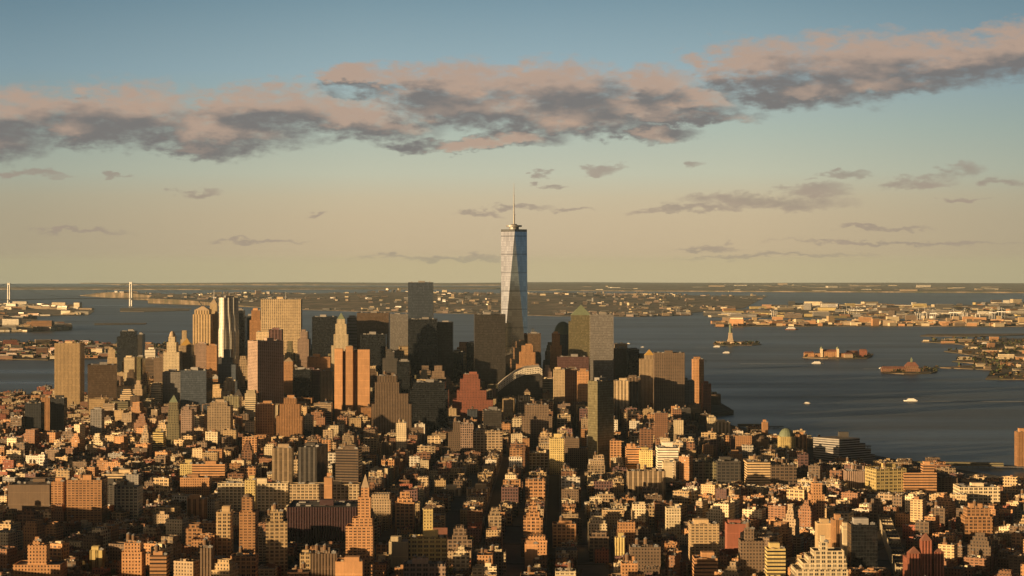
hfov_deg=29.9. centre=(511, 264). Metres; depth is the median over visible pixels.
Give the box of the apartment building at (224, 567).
[211,558,238,575]
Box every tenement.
[0,467,10,475]
[0,482,7,486]
[0,490,7,505]
[3,458,15,469]
[3,475,17,481]
[16,463,27,467]
[76,467,84,473]
[108,448,125,458]
[108,504,113,511]
[113,465,126,470]
[124,472,141,483]
[125,457,139,467]
[128,455,143,459]
[129,462,138,469]
[133,446,149,457]
[143,507,154,512]
[146,469,160,479]
[154,494,171,502]
[172,450,188,453]
[192,447,204,457]
[231,455,244,464]
[233,413,242,425]
[255,462,261,477]
[259,457,271,470]
[362,454,375,466]
[363,464,365,475]
[371,466,387,478]
[387,488,402,494]
[392,505,394,516]
[399,484,412,488]
[411,486,424,504]
[412,462,424,475]
[417,482,425,489]
[418,494,422,509]
[430,479,433,490]
[437,456,446,465]
[444,450,458,461]
[743,495,754,504]
[751,496,763,502]
[765,492,781,503]
[782,500,790,503]
[836,497,851,502]
[838,501,852,510]
[852,502,859,508]
[876,495,887,504]
[884,505,898,512]
[1006,500,1020,508]
[1016,508,1023,518]
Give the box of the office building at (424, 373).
[420,369,428,378]
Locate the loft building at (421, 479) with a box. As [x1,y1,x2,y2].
[417,476,428,494]
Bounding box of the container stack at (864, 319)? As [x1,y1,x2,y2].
[859,317,871,321]
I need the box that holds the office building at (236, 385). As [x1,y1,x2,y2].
[234,380,238,392]
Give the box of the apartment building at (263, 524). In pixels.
[258,522,265,530]
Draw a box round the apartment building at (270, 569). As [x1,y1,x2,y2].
[258,563,276,575]
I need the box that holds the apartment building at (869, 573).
[859,565,875,575]
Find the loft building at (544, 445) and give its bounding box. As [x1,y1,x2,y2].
[539,442,548,450]
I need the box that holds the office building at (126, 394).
[118,389,134,399]
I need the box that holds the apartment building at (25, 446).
[13,442,29,458]
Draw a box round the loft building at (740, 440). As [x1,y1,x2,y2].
[735,435,751,452]
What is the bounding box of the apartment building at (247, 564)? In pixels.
[230,546,257,575]
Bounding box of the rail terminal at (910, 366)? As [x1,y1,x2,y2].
[881,357,919,371]
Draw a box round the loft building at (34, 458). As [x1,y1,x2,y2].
[26,450,37,463]
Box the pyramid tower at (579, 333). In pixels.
[568,305,589,374]
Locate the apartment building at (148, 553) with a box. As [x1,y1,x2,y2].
[146,551,150,569]
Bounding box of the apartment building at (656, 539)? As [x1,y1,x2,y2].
[652,535,675,544]
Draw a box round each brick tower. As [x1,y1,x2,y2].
[692,357,703,412]
[702,381,710,413]
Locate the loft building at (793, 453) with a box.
[789,450,801,457]
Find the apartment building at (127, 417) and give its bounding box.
[122,411,134,425]
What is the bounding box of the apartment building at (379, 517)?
[375,515,381,533]
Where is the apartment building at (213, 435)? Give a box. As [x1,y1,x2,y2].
[205,429,219,447]
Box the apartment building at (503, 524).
[502,517,504,539]
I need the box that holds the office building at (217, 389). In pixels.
[213,384,222,397]
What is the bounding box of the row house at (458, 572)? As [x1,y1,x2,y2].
[451,570,468,575]
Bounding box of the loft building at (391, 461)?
[381,455,394,480]
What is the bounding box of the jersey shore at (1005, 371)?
[922,338,1023,379]
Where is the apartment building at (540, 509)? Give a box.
[525,505,543,519]
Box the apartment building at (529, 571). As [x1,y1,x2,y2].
[520,565,546,575]
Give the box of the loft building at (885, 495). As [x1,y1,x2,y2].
[877,492,894,501]
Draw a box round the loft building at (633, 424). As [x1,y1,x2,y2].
[629,419,638,430]
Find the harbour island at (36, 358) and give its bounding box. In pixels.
[0,343,178,359]
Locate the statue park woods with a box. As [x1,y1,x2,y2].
[713,341,759,344]
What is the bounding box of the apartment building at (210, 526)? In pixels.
[199,520,215,532]
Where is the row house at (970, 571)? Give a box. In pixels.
[966,565,974,575]
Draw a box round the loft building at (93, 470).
[85,461,98,476]
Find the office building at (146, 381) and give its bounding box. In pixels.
[141,372,151,395]
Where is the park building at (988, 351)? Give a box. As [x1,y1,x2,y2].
[984,350,996,353]
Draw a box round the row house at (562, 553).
[556,550,569,556]
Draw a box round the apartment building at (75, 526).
[59,516,81,532]
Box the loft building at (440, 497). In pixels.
[428,494,447,512]
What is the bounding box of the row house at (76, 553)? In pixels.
[69,550,82,560]
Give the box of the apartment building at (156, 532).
[144,526,165,541]
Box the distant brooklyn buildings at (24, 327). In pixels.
[0,315,72,331]
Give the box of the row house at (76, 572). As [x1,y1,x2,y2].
[70,565,86,575]
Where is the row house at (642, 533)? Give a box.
[635,526,650,540]
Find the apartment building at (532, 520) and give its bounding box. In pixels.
[523,499,542,536]
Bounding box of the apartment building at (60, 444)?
[56,438,70,447]
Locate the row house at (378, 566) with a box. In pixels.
[374,562,386,575]
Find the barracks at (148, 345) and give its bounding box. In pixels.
[145,344,154,348]
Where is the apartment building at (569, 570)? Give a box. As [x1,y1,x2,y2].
[555,560,575,575]
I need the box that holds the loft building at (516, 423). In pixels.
[512,414,521,430]
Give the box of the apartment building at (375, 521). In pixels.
[371,508,377,541]
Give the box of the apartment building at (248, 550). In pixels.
[237,549,253,552]
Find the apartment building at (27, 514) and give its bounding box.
[16,508,42,529]
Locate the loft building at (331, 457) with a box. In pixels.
[328,452,334,463]
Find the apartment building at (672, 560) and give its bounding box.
[665,547,679,575]
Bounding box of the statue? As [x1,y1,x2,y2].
[717,323,743,343]
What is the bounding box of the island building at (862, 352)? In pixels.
[859,349,866,356]
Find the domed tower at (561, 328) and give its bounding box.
[554,321,567,355]
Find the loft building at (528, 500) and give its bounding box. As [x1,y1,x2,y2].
[527,497,544,502]
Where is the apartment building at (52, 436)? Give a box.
[46,430,61,443]
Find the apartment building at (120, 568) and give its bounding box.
[118,560,121,575]
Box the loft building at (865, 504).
[859,498,868,506]
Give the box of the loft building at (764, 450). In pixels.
[759,445,774,455]
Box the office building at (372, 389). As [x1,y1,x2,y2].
[370,387,374,397]
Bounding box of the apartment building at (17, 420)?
[10,415,24,432]
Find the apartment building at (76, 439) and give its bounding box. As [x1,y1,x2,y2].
[70,433,84,451]
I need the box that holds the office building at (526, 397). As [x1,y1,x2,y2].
[518,392,529,400]
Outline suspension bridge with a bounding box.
[2,282,199,305]
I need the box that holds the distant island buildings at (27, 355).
[0,340,166,358]
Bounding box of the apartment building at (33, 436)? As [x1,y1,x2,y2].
[24,429,40,447]
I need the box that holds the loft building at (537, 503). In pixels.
[525,502,543,506]
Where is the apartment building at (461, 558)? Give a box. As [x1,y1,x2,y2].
[453,545,469,572]
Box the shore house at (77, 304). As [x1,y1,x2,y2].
[74,302,81,307]
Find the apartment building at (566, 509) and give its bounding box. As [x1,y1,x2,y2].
[562,506,574,511]
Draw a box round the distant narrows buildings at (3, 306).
[0,303,93,315]
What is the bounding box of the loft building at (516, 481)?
[503,475,520,503]
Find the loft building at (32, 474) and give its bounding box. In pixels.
[25,469,39,476]
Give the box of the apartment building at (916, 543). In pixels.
[913,538,932,550]
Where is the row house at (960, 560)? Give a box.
[958,557,961,565]
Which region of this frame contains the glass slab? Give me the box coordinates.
[847,517,877,568]
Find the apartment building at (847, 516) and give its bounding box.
[835,505,853,521]
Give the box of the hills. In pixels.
[527,282,1023,292]
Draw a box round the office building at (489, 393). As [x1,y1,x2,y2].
[487,389,492,397]
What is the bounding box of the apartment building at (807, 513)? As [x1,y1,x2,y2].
[798,499,816,528]
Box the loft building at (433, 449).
[423,445,435,462]
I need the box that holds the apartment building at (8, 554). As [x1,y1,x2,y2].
[0,545,16,568]
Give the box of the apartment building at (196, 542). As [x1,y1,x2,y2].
[191,537,211,555]
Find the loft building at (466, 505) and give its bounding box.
[463,504,482,508]
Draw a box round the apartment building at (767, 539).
[757,535,777,545]
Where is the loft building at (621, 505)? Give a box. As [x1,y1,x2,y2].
[611,498,626,510]
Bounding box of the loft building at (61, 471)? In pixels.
[56,464,73,479]
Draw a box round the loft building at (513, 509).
[500,501,515,517]
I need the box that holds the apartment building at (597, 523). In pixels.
[588,516,606,550]
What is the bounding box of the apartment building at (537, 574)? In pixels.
[521,573,545,575]
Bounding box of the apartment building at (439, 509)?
[431,505,444,512]
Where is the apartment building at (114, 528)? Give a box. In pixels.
[99,523,118,542]
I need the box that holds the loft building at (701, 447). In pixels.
[700,441,715,457]
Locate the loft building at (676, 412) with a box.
[672,405,681,419]
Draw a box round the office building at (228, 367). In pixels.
[218,349,237,383]
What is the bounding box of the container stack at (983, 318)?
[974,317,986,320]
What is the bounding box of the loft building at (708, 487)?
[701,479,718,494]
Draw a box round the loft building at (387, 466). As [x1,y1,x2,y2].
[374,461,390,484]
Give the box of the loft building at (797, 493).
[786,484,806,505]
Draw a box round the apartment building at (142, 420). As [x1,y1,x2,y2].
[134,413,151,431]
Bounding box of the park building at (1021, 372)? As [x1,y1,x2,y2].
[1011,371,1023,374]
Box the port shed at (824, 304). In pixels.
[821,303,837,306]
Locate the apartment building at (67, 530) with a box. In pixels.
[61,524,70,537]
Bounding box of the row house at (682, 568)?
[680,560,685,575]
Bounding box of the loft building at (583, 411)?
[580,407,587,420]
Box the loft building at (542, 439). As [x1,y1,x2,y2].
[539,433,548,442]
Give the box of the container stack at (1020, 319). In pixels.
[1018,317,1023,321]
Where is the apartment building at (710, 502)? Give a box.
[708,496,714,510]
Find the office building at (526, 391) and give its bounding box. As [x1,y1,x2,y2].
[524,389,533,402]
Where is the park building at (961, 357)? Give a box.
[957,356,971,359]
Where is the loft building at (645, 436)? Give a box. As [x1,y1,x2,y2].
[639,423,652,449]
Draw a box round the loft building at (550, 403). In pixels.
[542,400,552,410]
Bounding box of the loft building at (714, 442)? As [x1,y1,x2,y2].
[710,439,717,457]
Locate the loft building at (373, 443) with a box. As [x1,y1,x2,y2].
[363,437,378,454]
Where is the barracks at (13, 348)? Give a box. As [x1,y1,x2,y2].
[10,347,25,349]
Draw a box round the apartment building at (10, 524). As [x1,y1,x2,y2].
[0,520,20,530]
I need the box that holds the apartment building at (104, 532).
[89,526,110,555]
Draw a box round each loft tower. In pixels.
[396,418,406,449]
[442,417,459,457]
[549,433,563,474]
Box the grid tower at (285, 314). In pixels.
[261,291,301,365]
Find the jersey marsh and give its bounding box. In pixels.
[921,333,1023,336]
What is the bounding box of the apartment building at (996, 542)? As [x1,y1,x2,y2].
[990,533,997,553]
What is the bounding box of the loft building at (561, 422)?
[557,414,566,427]
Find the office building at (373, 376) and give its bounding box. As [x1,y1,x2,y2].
[370,368,376,386]
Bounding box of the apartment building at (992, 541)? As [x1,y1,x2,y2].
[989,538,994,553]
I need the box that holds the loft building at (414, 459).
[409,454,419,467]
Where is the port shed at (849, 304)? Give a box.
[845,303,854,305]
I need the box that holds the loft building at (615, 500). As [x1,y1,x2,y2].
[610,496,625,502]
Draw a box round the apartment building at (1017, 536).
[1012,525,1023,545]
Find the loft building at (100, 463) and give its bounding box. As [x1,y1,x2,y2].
[97,455,111,470]
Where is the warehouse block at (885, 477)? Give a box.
[865,461,905,492]
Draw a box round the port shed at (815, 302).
[804,301,822,304]
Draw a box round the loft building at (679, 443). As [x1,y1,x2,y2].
[673,436,685,455]
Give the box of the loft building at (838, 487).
[828,482,844,491]
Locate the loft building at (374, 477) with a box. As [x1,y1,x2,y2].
[368,472,381,491]
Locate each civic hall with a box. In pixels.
[8,477,65,510]
[102,469,142,483]
[180,459,193,476]
[180,474,211,495]
[192,457,226,481]
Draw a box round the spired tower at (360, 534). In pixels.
[346,474,373,561]
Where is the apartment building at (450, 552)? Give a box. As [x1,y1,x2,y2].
[447,542,471,575]
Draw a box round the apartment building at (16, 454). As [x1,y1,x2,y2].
[6,449,23,462]
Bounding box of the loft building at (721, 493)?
[715,487,728,498]
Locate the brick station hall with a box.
[815,347,843,356]
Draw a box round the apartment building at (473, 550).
[472,540,473,562]
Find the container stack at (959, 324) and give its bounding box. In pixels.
[954,323,965,325]
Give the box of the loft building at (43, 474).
[37,471,47,476]
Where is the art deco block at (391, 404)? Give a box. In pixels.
[371,370,412,437]
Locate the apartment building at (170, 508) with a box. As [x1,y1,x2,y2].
[155,501,180,516]
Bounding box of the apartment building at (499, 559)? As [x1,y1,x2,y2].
[491,544,503,575]
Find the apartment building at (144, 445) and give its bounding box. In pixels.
[135,443,151,456]
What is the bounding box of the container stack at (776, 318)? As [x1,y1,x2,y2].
[772,316,782,319]
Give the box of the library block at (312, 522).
[286,499,357,548]
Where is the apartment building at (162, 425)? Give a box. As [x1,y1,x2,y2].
[156,421,167,430]
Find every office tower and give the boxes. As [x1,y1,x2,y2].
[42,395,52,432]
[88,362,116,410]
[107,347,116,363]
[117,329,137,371]
[124,356,136,380]
[136,355,144,379]
[138,332,144,355]
[145,347,157,357]
[145,357,153,377]
[154,355,162,381]
[162,369,179,403]
[180,367,212,410]
[194,342,208,368]
[206,344,217,375]
[238,308,246,358]
[245,314,250,357]
[250,308,260,339]
[284,357,293,394]
[293,367,312,396]
[298,329,310,367]
[307,354,330,369]
[308,367,321,402]
[320,369,333,400]
[347,315,356,348]
[357,311,389,348]
[360,332,386,374]
[382,349,398,374]
[390,313,407,349]
[397,359,410,391]
[408,317,437,377]
[410,379,448,434]
[438,320,452,380]
[453,350,463,383]
[466,341,473,372]
[483,406,501,427]
[521,399,551,448]
[528,332,540,365]
[550,332,561,375]
[557,354,588,370]
[614,346,629,378]
[626,348,638,376]
[639,350,652,408]
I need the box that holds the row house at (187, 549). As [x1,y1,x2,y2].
[184,545,190,553]
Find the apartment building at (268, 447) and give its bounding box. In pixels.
[264,443,275,457]
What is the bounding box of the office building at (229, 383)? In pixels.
[224,377,234,394]
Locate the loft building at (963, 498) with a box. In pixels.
[950,492,968,505]
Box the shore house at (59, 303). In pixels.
[52,302,65,305]
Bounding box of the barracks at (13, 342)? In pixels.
[3,340,16,345]
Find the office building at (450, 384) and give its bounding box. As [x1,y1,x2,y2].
[445,374,452,392]
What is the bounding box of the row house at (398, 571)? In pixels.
[395,564,402,575]
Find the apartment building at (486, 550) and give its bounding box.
[478,549,493,563]
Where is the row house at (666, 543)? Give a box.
[664,541,678,549]
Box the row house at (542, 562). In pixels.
[533,557,546,567]
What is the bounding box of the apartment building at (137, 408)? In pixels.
[129,402,145,420]
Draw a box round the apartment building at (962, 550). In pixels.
[958,540,967,560]
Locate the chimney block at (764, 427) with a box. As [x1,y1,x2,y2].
[762,419,767,434]
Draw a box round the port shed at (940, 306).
[936,304,953,308]
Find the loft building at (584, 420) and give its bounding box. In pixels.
[581,414,587,427]
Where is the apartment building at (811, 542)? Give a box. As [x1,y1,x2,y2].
[808,538,814,550]
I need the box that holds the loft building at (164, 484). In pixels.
[153,477,171,492]
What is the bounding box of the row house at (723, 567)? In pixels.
[718,564,729,570]
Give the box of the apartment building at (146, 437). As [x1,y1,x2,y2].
[140,425,151,443]
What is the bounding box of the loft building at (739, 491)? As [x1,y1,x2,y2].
[725,483,740,495]
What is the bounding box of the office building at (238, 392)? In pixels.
[234,389,244,404]
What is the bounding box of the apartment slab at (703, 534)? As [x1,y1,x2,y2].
[688,518,718,561]
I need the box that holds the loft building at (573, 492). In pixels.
[561,484,578,510]
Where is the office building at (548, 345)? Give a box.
[545,342,551,358]
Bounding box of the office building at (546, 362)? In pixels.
[543,359,549,370]
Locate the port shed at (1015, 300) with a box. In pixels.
[1010,299,1021,302]
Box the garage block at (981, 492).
[953,482,999,505]
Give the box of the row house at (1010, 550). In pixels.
[999,547,1015,551]
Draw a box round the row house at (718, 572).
[714,568,726,575]
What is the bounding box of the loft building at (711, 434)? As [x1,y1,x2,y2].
[701,427,715,438]
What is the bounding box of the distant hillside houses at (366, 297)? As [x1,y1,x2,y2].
[114,288,764,315]
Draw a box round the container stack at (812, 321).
[808,320,815,323]
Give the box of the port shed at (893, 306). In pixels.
[882,305,898,307]
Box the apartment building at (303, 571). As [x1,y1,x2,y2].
[287,561,309,575]
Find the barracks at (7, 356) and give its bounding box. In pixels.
[0,355,14,358]
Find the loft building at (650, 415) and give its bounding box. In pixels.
[647,412,654,420]
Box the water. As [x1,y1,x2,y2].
[0,284,1023,477]
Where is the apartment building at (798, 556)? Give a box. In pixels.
[790,554,803,565]
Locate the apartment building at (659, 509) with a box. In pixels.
[654,500,669,530]
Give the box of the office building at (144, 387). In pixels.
[131,386,145,398]
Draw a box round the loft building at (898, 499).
[892,493,904,512]
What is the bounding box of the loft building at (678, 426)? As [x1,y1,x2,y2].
[673,418,683,440]
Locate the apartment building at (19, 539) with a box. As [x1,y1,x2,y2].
[11,529,22,550]
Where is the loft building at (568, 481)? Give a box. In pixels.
[561,470,579,487]
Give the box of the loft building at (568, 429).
[557,425,571,433]
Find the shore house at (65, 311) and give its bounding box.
[61,310,72,313]
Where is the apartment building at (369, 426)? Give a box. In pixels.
[364,425,377,437]
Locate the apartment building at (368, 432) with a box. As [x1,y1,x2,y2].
[363,427,375,437]
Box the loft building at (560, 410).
[558,408,567,413]
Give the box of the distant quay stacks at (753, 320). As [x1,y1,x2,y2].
[711,316,1023,326]
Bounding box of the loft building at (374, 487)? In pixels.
[369,479,380,493]
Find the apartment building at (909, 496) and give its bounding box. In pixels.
[905,493,922,510]
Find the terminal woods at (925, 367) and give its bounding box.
[882,365,938,372]
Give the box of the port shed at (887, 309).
[877,308,899,311]
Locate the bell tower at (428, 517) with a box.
[423,504,432,529]
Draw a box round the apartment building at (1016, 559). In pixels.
[1009,550,1023,574]
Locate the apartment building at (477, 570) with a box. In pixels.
[469,566,487,575]
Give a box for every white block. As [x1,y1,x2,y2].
[656,442,677,468]
[662,459,672,482]
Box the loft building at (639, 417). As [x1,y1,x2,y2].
[630,411,641,421]
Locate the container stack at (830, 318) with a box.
[826,316,834,322]
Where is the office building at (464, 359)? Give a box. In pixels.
[464,352,465,366]
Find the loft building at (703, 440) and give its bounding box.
[698,436,709,454]
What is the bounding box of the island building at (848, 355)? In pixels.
[844,353,852,357]
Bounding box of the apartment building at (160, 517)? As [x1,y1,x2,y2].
[153,511,173,524]
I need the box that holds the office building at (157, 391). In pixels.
[151,383,162,403]
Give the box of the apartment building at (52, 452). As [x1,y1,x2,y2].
[45,447,65,460]
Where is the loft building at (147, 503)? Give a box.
[143,499,156,507]
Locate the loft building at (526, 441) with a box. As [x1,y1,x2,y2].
[522,437,529,459]
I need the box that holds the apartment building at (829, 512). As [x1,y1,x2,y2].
[825,506,834,520]
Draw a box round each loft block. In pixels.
[90,545,105,571]
[115,479,142,518]
[187,494,206,518]
[389,536,408,570]
[403,555,445,575]
[442,484,461,495]
[460,418,473,454]
[466,484,489,495]
[473,424,502,456]
[525,540,537,570]
[529,446,548,470]
[552,515,575,547]
[564,432,587,468]
[615,532,624,555]
[621,552,637,575]
[625,441,640,468]
[627,463,665,499]
[639,447,652,468]
[665,499,680,534]
[673,454,704,481]
[692,551,717,575]
[703,455,715,481]
[707,415,715,431]
[713,456,740,482]
[714,420,729,433]
[727,449,741,470]
[752,434,768,447]
[765,542,785,575]
[770,458,796,485]
[793,432,806,449]
[842,464,864,488]
[937,473,957,494]
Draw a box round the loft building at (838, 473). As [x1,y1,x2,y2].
[829,468,842,480]
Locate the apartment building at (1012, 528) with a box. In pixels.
[1009,523,1023,546]
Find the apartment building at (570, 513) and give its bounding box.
[562,510,577,517]
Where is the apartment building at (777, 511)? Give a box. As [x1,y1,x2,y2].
[768,502,787,520]
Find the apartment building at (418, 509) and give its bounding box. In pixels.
[413,500,420,528]
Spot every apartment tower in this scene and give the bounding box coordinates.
[25,400,44,432]
[50,395,66,430]
[51,477,65,510]
[66,472,107,523]
[90,407,103,435]
[108,478,120,510]
[122,532,145,575]
[150,544,169,575]
[153,429,165,450]
[181,404,193,435]
[200,538,213,575]
[207,399,232,439]
[216,505,232,555]
[239,493,257,552]
[245,475,256,508]
[255,400,275,440]
[266,503,287,575]
[272,444,293,482]
[276,395,303,438]
[298,442,327,481]
[304,413,313,435]
[310,543,338,575]
[324,473,332,498]
[335,445,361,485]
[335,556,363,575]
[553,367,564,417]
[564,367,577,416]
[577,368,588,401]
[614,378,628,423]
[626,375,640,409]
[629,537,660,575]
[653,350,684,411]
[685,378,693,406]
[725,519,746,554]
[738,521,764,575]
[808,474,824,520]
[815,518,830,546]
[831,513,842,546]
[840,522,846,562]
[960,500,992,542]
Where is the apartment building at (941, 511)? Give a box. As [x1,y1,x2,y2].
[931,500,947,530]
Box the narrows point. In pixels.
[120,308,190,311]
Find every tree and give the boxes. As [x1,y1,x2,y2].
[109,568,117,575]
[288,555,297,561]
[387,567,394,575]
[547,554,555,560]
[547,564,554,575]
[604,563,612,572]
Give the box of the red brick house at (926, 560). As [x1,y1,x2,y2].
[903,533,943,575]
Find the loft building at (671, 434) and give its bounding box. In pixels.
[669,428,672,439]
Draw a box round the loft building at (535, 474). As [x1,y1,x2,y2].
[529,470,545,477]
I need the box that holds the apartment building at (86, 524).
[75,520,90,531]
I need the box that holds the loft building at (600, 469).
[588,465,604,479]
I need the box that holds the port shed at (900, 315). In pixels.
[896,314,910,317]
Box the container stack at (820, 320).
[817,319,824,322]
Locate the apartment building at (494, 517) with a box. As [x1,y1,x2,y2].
[488,507,501,531]
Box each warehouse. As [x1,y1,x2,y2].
[0,326,15,329]
[2,319,21,324]
[31,320,52,326]
[43,326,56,330]
[55,324,71,329]
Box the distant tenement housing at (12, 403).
[0,384,1003,518]
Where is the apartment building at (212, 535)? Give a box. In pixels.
[195,532,215,554]
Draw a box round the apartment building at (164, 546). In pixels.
[151,539,172,575]
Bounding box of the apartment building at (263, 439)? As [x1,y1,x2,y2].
[254,434,268,445]
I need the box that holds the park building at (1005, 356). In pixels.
[998,354,1013,358]
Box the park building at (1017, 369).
[1012,368,1023,370]
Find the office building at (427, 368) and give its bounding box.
[420,365,431,375]
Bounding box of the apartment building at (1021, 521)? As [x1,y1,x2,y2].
[1019,514,1023,523]
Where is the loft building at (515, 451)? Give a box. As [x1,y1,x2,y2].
[510,446,521,456]
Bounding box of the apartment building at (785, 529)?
[771,521,791,558]
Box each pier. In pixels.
[94,323,146,324]
[714,321,1023,326]
[737,424,783,427]
[894,460,1023,468]
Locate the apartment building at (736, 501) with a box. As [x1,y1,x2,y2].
[722,498,738,518]
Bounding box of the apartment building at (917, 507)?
[910,496,925,523]
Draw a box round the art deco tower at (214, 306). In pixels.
[210,296,218,344]
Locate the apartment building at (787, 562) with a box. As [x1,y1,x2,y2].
[786,559,789,575]
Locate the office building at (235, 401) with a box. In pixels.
[223,394,241,413]
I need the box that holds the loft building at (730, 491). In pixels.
[727,487,737,495]
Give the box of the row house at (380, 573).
[375,571,384,575]
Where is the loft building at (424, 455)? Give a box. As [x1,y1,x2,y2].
[416,451,430,469]
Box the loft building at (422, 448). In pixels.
[417,445,430,451]
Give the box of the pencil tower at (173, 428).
[166,395,180,445]
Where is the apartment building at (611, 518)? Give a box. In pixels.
[603,512,624,538]
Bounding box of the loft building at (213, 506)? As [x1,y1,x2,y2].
[207,498,219,518]
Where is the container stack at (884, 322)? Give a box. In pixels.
[881,320,894,325]
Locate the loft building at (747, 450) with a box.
[742,443,752,470]
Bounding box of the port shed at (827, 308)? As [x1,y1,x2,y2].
[818,307,835,310]
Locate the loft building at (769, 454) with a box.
[761,447,774,460]
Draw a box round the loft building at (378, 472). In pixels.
[369,470,383,491]
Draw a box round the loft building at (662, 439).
[660,433,669,444]
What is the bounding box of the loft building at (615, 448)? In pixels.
[610,438,621,460]
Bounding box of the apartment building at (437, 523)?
[422,514,442,533]
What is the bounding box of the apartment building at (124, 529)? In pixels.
[119,522,133,533]
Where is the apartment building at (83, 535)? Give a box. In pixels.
[78,528,86,540]
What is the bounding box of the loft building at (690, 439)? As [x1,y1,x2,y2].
[681,436,693,441]
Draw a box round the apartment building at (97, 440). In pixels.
[89,433,106,446]
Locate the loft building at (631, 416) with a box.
[627,414,637,433]
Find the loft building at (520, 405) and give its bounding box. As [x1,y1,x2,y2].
[517,397,529,412]
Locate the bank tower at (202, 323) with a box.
[193,306,212,344]
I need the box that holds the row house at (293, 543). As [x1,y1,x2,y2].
[288,542,296,555]
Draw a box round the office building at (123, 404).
[110,400,129,409]
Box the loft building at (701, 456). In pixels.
[698,453,706,458]
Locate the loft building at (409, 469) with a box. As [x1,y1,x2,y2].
[405,467,416,472]
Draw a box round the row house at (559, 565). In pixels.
[556,562,572,567]
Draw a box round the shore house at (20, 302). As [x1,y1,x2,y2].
[12,301,27,304]
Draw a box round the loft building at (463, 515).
[460,506,480,523]
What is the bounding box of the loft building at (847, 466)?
[844,460,855,468]
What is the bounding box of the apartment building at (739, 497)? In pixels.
[730,489,742,518]
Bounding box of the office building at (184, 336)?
[179,330,186,350]
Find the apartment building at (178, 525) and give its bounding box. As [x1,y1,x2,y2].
[166,516,187,542]
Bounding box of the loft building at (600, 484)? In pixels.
[594,475,612,496]
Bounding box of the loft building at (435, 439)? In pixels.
[428,430,440,443]
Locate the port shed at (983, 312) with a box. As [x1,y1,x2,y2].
[978,311,991,313]
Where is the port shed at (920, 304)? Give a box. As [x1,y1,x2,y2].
[912,303,926,307]
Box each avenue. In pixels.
[478,439,510,545]
[546,423,559,575]
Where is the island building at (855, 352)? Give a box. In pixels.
[846,351,858,355]
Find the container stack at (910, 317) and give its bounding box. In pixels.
[905,315,916,320]
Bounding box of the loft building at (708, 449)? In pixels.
[703,443,713,457]
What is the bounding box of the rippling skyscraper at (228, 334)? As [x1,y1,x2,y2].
[218,295,238,365]
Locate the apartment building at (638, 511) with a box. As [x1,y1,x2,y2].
[632,497,645,522]
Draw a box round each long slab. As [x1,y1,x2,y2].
[218,478,289,510]
[290,480,360,502]
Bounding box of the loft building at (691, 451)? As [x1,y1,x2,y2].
[686,448,695,456]
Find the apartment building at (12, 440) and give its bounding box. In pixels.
[7,436,22,445]
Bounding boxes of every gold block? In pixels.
[743,454,769,484]
[778,428,794,449]
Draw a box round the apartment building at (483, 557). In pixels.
[477,547,492,563]
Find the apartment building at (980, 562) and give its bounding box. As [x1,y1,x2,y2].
[964,549,989,575]
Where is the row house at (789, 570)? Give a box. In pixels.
[787,565,790,575]
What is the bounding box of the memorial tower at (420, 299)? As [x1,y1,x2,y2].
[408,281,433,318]
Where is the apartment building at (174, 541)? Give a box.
[158,535,180,570]
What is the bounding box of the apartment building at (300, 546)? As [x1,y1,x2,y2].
[288,541,305,556]
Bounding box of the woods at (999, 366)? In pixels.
[931,336,1023,378]
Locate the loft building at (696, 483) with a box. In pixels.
[686,477,702,486]
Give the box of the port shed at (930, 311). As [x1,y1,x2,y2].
[926,310,943,312]
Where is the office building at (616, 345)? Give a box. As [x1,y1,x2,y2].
[614,342,626,347]
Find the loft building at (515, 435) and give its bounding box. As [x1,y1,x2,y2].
[511,429,521,442]
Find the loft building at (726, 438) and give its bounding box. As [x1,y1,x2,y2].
[724,433,732,455]
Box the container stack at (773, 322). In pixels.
[770,320,782,324]
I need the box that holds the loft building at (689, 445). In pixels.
[686,441,694,449]
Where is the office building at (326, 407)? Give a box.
[314,402,332,424]
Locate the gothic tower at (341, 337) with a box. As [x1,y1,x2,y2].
[331,313,352,369]
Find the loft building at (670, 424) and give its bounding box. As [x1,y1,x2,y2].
[668,420,672,428]
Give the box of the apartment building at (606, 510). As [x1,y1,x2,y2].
[602,508,623,515]
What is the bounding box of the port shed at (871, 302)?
[861,301,877,303]
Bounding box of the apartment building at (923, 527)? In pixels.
[915,519,931,536]
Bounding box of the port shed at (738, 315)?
[730,314,747,316]
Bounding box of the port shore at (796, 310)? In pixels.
[720,305,1022,318]
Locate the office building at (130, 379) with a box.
[123,369,135,385]
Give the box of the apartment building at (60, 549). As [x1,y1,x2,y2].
[47,540,68,559]
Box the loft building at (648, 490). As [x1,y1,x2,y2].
[641,481,657,500]
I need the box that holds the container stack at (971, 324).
[967,323,976,325]
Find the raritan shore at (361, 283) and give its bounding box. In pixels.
[80,282,500,285]
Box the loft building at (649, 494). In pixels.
[644,493,660,502]
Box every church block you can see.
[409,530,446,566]
[433,528,447,539]
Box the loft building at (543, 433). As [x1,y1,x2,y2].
[540,427,551,436]
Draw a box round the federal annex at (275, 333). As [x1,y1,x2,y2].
[269,328,282,339]
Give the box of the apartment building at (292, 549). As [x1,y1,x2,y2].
[288,545,295,561]
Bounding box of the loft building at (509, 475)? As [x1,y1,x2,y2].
[505,468,516,478]
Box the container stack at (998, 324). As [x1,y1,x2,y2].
[993,323,1003,326]
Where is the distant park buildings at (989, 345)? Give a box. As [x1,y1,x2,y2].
[923,338,1023,368]
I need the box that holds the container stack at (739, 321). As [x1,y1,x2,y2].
[729,319,743,325]
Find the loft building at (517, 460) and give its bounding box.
[509,455,521,467]
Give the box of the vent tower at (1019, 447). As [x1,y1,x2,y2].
[1014,428,1023,465]
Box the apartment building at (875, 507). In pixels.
[869,498,882,524]
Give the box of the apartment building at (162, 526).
[152,523,165,533]

